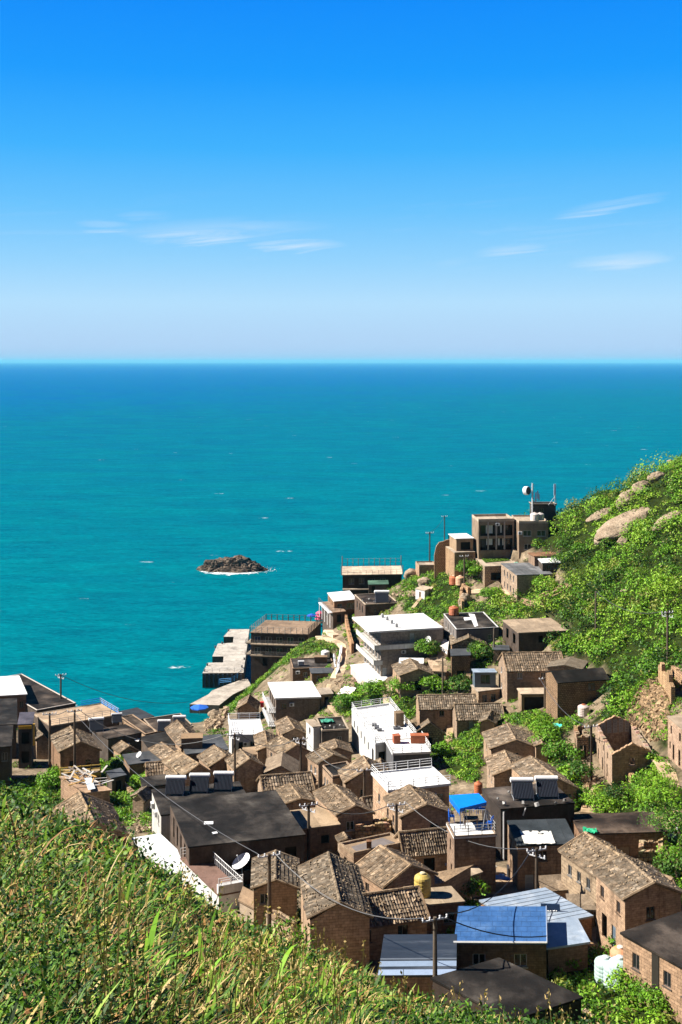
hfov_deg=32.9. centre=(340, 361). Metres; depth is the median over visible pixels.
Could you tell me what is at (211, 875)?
flat roofed house
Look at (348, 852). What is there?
flat roofed house
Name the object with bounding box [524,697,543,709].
window
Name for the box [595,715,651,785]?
ruined house
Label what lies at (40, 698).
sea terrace
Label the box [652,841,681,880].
bush
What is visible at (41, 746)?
stone house
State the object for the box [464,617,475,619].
roof patch
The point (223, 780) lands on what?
solar heater
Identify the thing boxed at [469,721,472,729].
door
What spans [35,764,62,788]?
bush
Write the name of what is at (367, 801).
stone house
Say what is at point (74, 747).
utility pole
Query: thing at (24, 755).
window
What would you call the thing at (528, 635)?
flat roofed house
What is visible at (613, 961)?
water tank
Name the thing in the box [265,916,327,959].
bush
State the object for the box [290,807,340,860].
flat roofed house
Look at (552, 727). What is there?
bush
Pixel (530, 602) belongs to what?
stone wall
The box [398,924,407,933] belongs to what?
window
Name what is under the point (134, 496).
sea
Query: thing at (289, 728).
stone house
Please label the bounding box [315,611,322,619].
parasol
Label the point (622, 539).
boulder
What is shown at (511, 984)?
flat roofed house
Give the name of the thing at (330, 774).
flat roofed house
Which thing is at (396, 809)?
utility pole
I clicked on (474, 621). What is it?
roof patch
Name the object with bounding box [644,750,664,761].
bush
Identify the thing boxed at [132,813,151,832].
garden rubble
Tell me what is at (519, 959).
window
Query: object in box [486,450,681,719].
hillside shrubs
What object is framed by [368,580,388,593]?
shed
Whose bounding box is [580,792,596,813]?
stairs
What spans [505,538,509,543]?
window
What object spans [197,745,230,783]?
stone house
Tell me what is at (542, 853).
window
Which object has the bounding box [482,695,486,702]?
window
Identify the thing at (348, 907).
overhead wire
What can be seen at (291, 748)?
stone house
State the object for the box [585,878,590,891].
window
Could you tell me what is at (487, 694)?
flat roofed house
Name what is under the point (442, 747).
bush
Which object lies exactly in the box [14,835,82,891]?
bush
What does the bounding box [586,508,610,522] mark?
boulder
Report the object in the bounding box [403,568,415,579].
boulder
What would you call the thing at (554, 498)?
panel mast
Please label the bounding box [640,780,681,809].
bush
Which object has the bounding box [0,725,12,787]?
flat roofed house
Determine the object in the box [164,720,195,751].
stone house
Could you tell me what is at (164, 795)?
overhead wire
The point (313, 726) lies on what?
flat roofed house
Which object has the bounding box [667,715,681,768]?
flat roofed house
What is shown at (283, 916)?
stone house
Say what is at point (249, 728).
flat roofed house
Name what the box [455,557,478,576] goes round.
bush
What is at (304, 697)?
flat roofed house
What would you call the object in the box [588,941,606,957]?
stone wall
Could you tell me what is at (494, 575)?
window
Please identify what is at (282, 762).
stone house
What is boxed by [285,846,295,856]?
window
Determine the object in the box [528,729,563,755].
bush
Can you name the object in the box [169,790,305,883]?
flat roofed house
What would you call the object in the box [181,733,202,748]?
roof hut
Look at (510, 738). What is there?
stone house
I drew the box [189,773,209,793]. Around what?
solar heater
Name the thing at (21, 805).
bush
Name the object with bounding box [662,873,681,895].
stone house
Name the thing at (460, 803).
shade canopy
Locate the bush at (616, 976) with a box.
[605,964,645,1003]
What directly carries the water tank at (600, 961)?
on the terrain at (465, 785)
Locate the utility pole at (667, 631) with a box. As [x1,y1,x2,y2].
[662,611,672,660]
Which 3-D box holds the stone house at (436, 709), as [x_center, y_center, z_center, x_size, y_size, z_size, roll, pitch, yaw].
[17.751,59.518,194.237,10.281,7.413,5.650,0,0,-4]
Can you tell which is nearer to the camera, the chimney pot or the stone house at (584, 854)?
the stone house at (584, 854)
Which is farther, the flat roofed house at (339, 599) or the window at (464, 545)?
the flat roofed house at (339, 599)
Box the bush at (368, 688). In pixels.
[358,678,388,694]
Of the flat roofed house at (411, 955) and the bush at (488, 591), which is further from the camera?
the bush at (488, 591)
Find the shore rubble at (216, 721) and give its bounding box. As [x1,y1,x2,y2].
[204,706,229,730]
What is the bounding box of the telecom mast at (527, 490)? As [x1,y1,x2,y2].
[523,483,539,512]
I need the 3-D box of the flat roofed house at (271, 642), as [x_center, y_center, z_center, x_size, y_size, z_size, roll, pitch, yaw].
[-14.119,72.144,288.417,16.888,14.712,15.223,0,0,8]
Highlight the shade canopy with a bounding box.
[449,793,486,827]
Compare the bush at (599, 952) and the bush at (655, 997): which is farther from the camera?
the bush at (599, 952)
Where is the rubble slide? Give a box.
[624,677,671,741]
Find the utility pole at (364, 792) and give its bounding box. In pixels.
[357,768,370,795]
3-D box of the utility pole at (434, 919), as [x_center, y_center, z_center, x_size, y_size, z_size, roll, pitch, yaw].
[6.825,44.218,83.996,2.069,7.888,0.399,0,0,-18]
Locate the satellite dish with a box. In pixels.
[232,853,249,873]
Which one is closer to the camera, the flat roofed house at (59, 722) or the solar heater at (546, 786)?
the solar heater at (546, 786)
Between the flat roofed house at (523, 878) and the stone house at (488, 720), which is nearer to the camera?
the flat roofed house at (523, 878)
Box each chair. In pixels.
[448,809,454,822]
[486,816,493,828]
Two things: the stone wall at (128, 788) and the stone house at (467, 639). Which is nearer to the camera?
the stone wall at (128, 788)
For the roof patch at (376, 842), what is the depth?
117.80 m
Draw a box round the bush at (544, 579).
[531,574,558,590]
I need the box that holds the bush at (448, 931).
[440,923,455,933]
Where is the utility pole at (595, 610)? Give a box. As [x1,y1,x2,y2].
[595,591,596,634]
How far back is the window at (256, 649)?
282.87 m
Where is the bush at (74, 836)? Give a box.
[44,815,98,851]
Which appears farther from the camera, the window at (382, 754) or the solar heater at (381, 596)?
the solar heater at (381, 596)
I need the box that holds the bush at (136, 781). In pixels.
[130,771,145,787]
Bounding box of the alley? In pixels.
[591,925,599,945]
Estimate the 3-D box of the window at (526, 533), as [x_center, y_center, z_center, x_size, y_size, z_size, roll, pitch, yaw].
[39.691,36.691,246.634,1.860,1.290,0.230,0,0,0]
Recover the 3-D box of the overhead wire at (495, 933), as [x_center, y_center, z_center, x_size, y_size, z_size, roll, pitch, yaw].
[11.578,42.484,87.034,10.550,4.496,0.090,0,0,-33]
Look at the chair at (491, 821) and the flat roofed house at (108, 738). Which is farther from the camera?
the flat roofed house at (108, 738)
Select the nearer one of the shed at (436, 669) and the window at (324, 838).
the window at (324, 838)
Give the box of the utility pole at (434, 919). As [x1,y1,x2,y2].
[422,914,447,1003]
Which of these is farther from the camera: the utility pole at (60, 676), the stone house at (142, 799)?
the utility pole at (60, 676)
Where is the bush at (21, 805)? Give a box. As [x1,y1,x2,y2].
[0,782,41,813]
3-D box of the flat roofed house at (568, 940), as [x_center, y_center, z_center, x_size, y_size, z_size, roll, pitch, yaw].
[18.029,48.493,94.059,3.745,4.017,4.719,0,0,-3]
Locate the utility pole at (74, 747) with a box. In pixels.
[67,709,81,774]
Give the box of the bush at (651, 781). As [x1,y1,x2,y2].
[628,768,681,803]
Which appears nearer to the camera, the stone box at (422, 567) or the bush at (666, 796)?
the bush at (666, 796)
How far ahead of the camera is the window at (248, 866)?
116.49 m
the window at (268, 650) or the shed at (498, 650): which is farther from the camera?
the window at (268, 650)
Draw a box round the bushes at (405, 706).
[1,468,681,1013]
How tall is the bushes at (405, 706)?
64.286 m
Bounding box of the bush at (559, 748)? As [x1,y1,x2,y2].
[541,737,584,759]
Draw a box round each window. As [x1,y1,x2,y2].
[1,753,7,761]
[21,732,28,743]
[21,751,28,762]
[85,759,90,766]
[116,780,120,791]
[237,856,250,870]
[255,636,260,642]
[255,647,260,653]
[259,894,266,905]
[263,658,266,665]
[265,637,271,643]
[265,648,270,654]
[276,637,281,643]
[276,648,281,654]
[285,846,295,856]
[287,637,292,643]
[321,835,328,842]
[337,614,340,621]
[345,821,354,831]
[346,602,354,609]
[369,930,372,943]
[380,751,384,759]
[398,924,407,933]
[415,681,420,690]
[424,858,434,870]
[439,711,444,716]
[443,912,454,925]
[461,542,469,549]
[473,954,484,964]
[480,525,511,535]
[480,538,511,549]
[481,525,484,532]
[481,675,489,683]
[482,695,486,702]
[491,572,500,579]
[491,694,495,701]
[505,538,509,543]
[514,954,527,968]
[523,530,531,536]
[524,544,530,549]
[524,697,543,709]
[537,530,545,536]
[538,851,547,862]
[567,865,571,877]
[576,871,580,884]
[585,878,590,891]
[587,682,595,690]
[599,885,603,900]
[615,901,620,916]
[631,953,639,973]
[645,906,655,921]
[662,970,671,990]
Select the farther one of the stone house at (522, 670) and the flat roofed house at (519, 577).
the flat roofed house at (519, 577)
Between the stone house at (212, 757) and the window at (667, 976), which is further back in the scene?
the stone house at (212, 757)
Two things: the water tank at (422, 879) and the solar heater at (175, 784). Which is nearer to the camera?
the water tank at (422, 879)
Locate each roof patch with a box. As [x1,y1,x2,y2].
[352,838,394,850]
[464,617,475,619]
[468,613,477,626]
[520,830,554,843]
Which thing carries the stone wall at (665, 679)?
on the terrain at (465, 785)
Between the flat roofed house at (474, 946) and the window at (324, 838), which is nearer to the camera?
the flat roofed house at (474, 946)
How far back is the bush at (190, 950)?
10.99 m
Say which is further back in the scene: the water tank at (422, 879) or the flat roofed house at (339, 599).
the flat roofed house at (339, 599)
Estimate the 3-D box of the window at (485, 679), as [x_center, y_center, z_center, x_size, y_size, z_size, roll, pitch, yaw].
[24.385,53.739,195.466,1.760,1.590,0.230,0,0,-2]
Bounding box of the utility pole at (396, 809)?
[387,802,404,833]
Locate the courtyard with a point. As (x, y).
(509, 888)
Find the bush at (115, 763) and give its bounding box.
[103,752,132,771]
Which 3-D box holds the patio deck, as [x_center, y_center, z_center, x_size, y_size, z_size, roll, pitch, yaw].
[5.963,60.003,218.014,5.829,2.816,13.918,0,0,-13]
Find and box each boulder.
[208,709,220,717]
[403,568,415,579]
[417,577,430,585]
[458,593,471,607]
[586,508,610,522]
[594,507,649,541]
[617,490,636,506]
[617,536,628,544]
[631,480,650,495]
[647,471,664,482]
[652,510,679,530]
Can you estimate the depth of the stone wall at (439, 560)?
257.73 m
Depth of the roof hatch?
119.75 m
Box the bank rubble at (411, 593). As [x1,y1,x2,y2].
[390,589,414,598]
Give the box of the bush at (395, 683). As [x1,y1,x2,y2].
[385,676,419,690]
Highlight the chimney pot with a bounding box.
[366,840,371,848]
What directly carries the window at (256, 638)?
in the flat roofed house at (271, 642)
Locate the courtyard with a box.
[484,866,531,894]
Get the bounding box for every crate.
[392,733,400,743]
[410,733,428,743]
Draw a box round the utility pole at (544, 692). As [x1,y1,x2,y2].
[539,677,545,708]
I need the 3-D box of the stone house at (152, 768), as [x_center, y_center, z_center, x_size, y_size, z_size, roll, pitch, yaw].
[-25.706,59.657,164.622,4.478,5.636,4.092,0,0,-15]
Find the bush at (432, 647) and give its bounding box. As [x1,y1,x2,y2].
[414,637,440,656]
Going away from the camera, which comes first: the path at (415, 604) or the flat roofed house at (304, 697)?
the flat roofed house at (304, 697)
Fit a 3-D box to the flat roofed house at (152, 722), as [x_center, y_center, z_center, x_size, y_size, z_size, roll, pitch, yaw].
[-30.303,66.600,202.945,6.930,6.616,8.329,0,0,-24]
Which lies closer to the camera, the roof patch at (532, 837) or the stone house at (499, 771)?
the roof patch at (532, 837)
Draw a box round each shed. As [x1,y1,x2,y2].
[59,774,111,802]
[105,768,126,792]
[140,774,165,788]
[242,746,262,757]
[316,687,333,710]
[335,832,352,855]
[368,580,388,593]
[399,658,423,676]
[415,585,429,599]
[432,665,446,681]
[435,865,473,901]
[471,866,482,897]
[492,645,509,662]
[528,552,555,565]
[538,557,559,577]
[538,874,567,899]
[566,893,595,927]
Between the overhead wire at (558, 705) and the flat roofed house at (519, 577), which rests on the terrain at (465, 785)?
the flat roofed house at (519, 577)
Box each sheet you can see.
[84,777,94,789]
[338,686,355,693]
[440,639,448,653]
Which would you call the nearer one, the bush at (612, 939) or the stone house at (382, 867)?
the bush at (612, 939)
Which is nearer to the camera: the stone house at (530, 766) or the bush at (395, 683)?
the stone house at (530, 766)
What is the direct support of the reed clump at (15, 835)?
on the terrain at (465, 785)
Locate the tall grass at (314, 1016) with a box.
[0,786,527,1023]
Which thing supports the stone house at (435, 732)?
on the terrain at (465, 785)
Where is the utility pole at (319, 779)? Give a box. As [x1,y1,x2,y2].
[318,763,320,788]
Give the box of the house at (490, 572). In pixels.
[475,557,514,586]
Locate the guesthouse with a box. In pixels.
[352,613,442,675]
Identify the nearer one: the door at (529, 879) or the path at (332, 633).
the door at (529, 879)
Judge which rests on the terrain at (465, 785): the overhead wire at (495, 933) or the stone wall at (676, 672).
the stone wall at (676, 672)
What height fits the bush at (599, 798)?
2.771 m
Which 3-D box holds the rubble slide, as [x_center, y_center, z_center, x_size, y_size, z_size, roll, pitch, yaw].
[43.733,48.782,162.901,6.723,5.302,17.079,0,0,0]
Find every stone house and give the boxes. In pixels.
[34,726,48,758]
[51,725,101,787]
[52,791,129,845]
[112,740,138,757]
[130,786,151,814]
[143,761,163,775]
[148,742,187,759]
[162,750,212,785]
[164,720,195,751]
[164,767,178,774]
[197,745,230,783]
[224,749,264,792]
[236,694,259,718]
[250,849,300,929]
[253,730,275,763]
[256,771,315,794]
[264,735,311,771]
[264,752,298,773]
[272,909,300,943]
[274,716,305,747]
[274,783,314,809]
[297,851,373,968]
[305,747,348,786]
[312,782,375,839]
[319,739,353,762]
[323,885,430,959]
[337,755,389,797]
[355,844,438,891]
[359,795,372,815]
[375,758,388,766]
[383,784,453,834]
[391,658,437,697]
[393,826,446,871]
[412,719,445,746]
[415,693,477,729]
[449,633,486,662]
[451,702,503,738]
[478,710,499,736]
[482,723,534,758]
[485,750,523,787]
[497,651,563,701]
[509,755,579,810]
[531,736,547,762]
[545,667,609,718]
[546,657,587,670]
[557,831,627,925]
[592,854,681,948]
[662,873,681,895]
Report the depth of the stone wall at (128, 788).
160.83 m
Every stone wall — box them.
[125,782,133,793]
[345,614,353,653]
[434,539,449,580]
[459,583,469,609]
[521,583,572,605]
[540,589,559,599]
[582,782,588,807]
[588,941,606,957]
[627,772,634,782]
[658,662,674,703]
[671,666,681,685]
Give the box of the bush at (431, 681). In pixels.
[417,674,447,689]
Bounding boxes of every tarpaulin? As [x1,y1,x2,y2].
[321,718,333,722]
[496,874,512,880]
[583,827,596,833]
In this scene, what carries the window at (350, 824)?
in the stone house at (335, 797)
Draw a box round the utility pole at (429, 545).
[429,532,433,560]
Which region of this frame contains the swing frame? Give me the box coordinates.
[462,809,488,828]
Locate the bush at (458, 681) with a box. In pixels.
[446,673,472,691]
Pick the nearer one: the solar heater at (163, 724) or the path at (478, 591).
the solar heater at (163, 724)
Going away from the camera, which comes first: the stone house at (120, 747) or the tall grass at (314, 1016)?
the tall grass at (314, 1016)
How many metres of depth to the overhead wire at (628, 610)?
185.70 m
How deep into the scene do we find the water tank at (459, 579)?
247.40 m
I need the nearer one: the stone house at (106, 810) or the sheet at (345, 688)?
the stone house at (106, 810)
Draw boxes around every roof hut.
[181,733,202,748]
[314,655,326,662]
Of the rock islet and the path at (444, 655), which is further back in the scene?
the rock islet
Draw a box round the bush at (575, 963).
[565,959,581,968]
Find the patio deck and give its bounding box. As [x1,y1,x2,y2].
[350,663,390,684]
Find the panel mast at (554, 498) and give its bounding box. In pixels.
[549,484,556,505]
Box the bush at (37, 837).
[0,809,67,858]
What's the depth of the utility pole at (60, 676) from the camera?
220.84 m
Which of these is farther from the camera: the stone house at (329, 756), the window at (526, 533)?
the window at (526, 533)
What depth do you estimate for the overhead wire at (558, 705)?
171.23 m
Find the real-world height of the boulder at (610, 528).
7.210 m
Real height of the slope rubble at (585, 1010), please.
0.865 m
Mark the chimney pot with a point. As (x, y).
(368, 844)
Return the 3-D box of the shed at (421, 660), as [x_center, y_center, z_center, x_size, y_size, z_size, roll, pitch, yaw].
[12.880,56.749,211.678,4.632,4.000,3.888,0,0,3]
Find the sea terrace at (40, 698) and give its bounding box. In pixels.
[10,674,75,712]
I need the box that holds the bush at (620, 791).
[603,782,636,803]
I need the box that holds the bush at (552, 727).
[528,715,562,737]
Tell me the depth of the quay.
270.01 m
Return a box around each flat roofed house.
[0,675,26,727]
[0,698,18,757]
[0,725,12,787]
[17,712,34,767]
[34,698,119,738]
[92,724,141,761]
[118,708,153,724]
[122,714,156,735]
[122,751,161,782]
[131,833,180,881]
[141,731,174,751]
[143,713,193,732]
[151,781,245,841]
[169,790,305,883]
[180,847,242,911]
[183,734,228,761]
[228,713,263,753]
[238,886,276,929]
[245,614,321,683]
[262,681,320,726]
[290,657,332,680]
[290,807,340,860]
[305,719,321,750]
[309,667,333,684]
[316,716,348,742]
[318,598,345,634]
[322,761,356,785]
[327,590,354,616]
[339,832,402,863]
[341,556,402,594]
[352,697,416,760]
[354,593,397,616]
[371,758,450,819]
[378,934,456,1001]
[385,732,431,769]
[424,886,464,933]
[430,957,583,1023]
[443,612,498,646]
[446,811,496,891]
[448,533,473,550]
[450,648,470,676]
[453,906,547,978]
[470,685,500,702]
[471,668,496,686]
[472,514,513,558]
[479,887,593,940]
[482,784,574,860]
[501,562,552,600]
[502,618,568,651]
[507,818,574,889]
[512,515,547,557]
[517,688,543,711]
[546,918,589,974]
[572,812,667,857]
[620,911,681,1023]
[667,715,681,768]
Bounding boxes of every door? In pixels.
[382,668,386,675]
[410,633,413,642]
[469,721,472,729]
[525,875,533,889]
[613,926,615,945]
[619,847,628,855]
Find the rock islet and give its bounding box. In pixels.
[196,555,267,572]
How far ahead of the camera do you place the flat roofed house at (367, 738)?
184.89 m
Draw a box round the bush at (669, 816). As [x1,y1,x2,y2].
[637,801,681,851]
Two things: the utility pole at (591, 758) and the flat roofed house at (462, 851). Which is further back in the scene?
the utility pole at (591, 758)
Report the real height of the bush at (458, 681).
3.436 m
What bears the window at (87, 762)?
in the stone house at (88, 749)
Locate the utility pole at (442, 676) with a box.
[442,657,443,693]
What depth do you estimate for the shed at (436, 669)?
205.45 m
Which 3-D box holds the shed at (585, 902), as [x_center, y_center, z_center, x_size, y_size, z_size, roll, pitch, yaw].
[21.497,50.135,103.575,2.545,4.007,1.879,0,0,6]
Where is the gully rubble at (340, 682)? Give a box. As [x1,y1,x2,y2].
[334,676,355,689]
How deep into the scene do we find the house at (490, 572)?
241.72 m
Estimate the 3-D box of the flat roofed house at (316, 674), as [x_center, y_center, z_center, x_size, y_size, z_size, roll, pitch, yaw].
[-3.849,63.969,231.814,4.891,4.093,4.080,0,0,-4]
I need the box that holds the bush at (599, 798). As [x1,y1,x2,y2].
[578,788,618,810]
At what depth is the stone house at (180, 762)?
159.61 m
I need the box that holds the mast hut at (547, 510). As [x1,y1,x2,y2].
[529,502,556,522]
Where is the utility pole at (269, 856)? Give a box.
[258,851,280,934]
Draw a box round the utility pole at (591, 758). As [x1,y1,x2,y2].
[585,724,597,780]
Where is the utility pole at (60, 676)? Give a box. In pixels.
[55,673,65,698]
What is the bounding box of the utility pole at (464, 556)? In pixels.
[460,555,468,582]
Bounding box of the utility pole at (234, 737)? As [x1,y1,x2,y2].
[227,732,241,781]
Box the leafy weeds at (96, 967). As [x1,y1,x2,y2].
[0,778,611,1023]
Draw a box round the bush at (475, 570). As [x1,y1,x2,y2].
[468,565,482,578]
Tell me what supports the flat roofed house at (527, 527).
on the terrain at (465, 785)
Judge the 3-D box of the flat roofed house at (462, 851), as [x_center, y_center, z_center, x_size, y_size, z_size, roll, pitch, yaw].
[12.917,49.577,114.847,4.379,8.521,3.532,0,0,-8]
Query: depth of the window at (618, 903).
95.14 m
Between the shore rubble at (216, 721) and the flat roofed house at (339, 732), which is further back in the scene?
the shore rubble at (216, 721)
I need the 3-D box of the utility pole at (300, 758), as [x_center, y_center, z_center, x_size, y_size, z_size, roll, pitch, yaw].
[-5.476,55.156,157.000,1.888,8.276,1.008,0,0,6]
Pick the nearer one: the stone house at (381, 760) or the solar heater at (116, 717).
the stone house at (381, 760)
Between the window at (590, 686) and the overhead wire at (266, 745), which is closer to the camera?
the overhead wire at (266, 745)
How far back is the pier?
295.43 m
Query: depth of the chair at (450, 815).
116.40 m
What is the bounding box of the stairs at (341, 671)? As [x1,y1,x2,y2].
[336,657,346,678]
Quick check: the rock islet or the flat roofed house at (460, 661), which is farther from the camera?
the rock islet
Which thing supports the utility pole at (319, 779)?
on the terrain at (465, 785)
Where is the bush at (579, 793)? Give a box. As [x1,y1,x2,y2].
[570,781,593,810]
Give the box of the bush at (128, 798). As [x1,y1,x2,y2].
[126,789,137,802]
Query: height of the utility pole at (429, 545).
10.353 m
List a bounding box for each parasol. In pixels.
[190,704,208,714]
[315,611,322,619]
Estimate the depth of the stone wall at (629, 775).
149.09 m
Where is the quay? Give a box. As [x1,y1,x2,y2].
[190,668,250,713]
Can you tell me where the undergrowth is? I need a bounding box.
[1,570,681,1023]
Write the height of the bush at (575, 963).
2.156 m
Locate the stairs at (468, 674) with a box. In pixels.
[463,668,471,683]
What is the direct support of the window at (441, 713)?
in the stone house at (436, 709)
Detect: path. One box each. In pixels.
[315,636,346,681]
[322,630,339,637]
[325,684,339,715]
[382,685,392,703]
[408,585,433,613]
[427,657,437,668]
[435,648,448,661]
[445,724,454,754]
[471,589,515,603]
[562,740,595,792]
[650,752,681,794]
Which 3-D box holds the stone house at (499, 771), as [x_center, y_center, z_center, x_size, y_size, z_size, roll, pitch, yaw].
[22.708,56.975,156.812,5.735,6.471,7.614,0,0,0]
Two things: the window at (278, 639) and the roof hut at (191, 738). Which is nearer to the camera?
the roof hut at (191, 738)
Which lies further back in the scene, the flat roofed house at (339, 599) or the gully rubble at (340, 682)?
the flat roofed house at (339, 599)
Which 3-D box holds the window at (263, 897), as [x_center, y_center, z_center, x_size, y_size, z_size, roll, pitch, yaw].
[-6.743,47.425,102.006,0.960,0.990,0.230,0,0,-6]
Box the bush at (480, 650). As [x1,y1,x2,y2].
[467,640,493,660]
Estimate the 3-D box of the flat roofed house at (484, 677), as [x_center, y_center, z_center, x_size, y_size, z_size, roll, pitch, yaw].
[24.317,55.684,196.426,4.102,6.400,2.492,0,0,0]
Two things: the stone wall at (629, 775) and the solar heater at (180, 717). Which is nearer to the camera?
the stone wall at (629, 775)
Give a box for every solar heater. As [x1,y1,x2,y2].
[88,717,103,730]
[111,713,121,723]
[157,719,170,731]
[165,775,186,795]
[173,715,185,722]
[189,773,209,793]
[213,771,233,791]
[374,590,389,602]
[510,777,533,800]
[534,776,558,798]
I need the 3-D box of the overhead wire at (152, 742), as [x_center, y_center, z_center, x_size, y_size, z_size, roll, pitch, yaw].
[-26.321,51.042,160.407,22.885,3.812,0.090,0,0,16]
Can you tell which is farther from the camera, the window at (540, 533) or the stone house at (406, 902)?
the window at (540, 533)
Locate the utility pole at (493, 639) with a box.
[493,628,494,658]
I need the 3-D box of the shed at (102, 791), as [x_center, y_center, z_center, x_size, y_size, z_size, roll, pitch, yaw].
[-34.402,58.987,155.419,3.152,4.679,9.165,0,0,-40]
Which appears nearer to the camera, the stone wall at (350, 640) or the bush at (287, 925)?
the bush at (287, 925)
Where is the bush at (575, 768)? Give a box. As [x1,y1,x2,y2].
[555,759,595,782]
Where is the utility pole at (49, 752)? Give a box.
[43,712,56,771]
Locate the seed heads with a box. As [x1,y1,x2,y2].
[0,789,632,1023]
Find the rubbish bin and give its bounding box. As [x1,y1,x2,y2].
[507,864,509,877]
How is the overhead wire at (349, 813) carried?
attached to the utility pole at (308, 809)
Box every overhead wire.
[59,674,185,702]
[72,710,257,853]
[78,709,227,744]
[239,733,297,745]
[274,852,422,919]
[304,738,356,769]
[313,802,392,813]
[404,801,527,849]
[441,915,545,937]
[446,847,532,913]
[539,677,584,725]
[599,594,661,613]
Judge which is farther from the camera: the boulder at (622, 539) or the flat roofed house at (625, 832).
the boulder at (622, 539)
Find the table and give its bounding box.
[463,816,478,827]
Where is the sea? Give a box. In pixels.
[0,362,681,722]
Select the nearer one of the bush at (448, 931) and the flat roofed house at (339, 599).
the bush at (448, 931)
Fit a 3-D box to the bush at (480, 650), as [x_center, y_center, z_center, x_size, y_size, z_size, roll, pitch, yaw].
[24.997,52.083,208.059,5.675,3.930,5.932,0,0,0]
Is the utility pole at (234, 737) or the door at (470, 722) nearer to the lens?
the utility pole at (234, 737)
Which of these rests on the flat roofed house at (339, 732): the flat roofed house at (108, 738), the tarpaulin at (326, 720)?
the tarpaulin at (326, 720)
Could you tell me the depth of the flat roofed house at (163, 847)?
121.16 m
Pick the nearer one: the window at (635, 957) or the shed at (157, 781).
the window at (635, 957)
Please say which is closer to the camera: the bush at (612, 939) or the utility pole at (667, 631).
the bush at (612, 939)
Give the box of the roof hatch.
[204,821,212,824]
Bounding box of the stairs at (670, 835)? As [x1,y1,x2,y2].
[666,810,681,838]
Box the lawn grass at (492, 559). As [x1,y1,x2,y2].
[483,558,509,561]
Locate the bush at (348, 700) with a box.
[333,691,360,707]
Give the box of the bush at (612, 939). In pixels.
[606,935,615,947]
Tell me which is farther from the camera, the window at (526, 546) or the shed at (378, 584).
the shed at (378, 584)
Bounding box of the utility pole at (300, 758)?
[293,736,307,771]
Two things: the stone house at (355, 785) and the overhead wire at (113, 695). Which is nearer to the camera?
the stone house at (355, 785)
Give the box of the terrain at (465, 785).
[1,465,681,1023]
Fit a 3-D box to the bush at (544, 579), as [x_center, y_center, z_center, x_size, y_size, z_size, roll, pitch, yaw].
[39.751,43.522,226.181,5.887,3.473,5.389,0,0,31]
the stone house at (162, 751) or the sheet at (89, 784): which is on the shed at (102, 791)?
the sheet at (89, 784)
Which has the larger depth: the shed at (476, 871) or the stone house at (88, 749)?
the stone house at (88, 749)
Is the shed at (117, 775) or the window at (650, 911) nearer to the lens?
the window at (650, 911)
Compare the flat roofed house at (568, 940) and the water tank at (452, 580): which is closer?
the flat roofed house at (568, 940)
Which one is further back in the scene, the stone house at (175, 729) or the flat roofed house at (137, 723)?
the flat roofed house at (137, 723)
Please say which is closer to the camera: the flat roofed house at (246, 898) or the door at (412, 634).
the flat roofed house at (246, 898)
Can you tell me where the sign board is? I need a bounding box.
[541,903,559,911]
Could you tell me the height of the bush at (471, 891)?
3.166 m
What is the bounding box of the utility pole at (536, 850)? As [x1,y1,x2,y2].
[526,846,546,888]
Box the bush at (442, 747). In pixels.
[430,740,454,754]
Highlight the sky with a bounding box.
[0,0,681,361]
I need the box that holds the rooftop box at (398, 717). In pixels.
[394,710,403,726]
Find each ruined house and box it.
[355,816,391,838]
[574,725,588,758]
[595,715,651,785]
[638,838,662,872]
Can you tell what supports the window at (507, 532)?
in the flat roofed house at (491, 539)
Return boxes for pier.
[202,629,248,687]
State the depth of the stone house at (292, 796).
141.44 m
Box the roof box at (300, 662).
[298,660,303,664]
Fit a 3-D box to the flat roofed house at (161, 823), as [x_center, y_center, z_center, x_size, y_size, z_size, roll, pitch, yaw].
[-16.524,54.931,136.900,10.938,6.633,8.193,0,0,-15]
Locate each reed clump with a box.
[1,805,90,876]
[1,886,66,923]
[1,933,57,961]
[66,845,130,914]
[122,908,215,984]
[165,929,248,1003]
[241,944,307,1001]
[301,954,355,994]
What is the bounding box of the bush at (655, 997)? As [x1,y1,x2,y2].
[629,977,677,1014]
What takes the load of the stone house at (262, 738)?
on the terrain at (465, 785)
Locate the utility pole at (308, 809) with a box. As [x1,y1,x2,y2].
[299,802,317,860]
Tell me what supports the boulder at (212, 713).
on the terrain at (465, 785)
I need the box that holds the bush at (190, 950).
[173,938,207,971]
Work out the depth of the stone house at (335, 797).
127.58 m
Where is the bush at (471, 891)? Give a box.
[458,875,489,899]
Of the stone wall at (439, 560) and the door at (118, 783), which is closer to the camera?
the door at (118, 783)
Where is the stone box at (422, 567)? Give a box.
[416,561,433,576]
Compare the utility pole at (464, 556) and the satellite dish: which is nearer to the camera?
the satellite dish
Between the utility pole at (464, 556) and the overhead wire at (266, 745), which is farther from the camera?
the utility pole at (464, 556)
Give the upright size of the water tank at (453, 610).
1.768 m
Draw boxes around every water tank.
[321,650,329,657]
[414,871,430,898]
[449,575,455,584]
[449,605,458,615]
[455,575,463,585]
[474,781,482,793]
[530,512,538,520]
[538,512,543,520]
[578,704,588,716]
[594,955,610,983]
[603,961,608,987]
[608,955,622,991]
[610,945,622,956]
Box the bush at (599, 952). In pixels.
[588,942,609,960]
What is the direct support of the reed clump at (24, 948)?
on the terrain at (465, 785)
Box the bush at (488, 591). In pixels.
[478,586,504,599]
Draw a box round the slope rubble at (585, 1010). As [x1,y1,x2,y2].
[581,1008,594,1019]

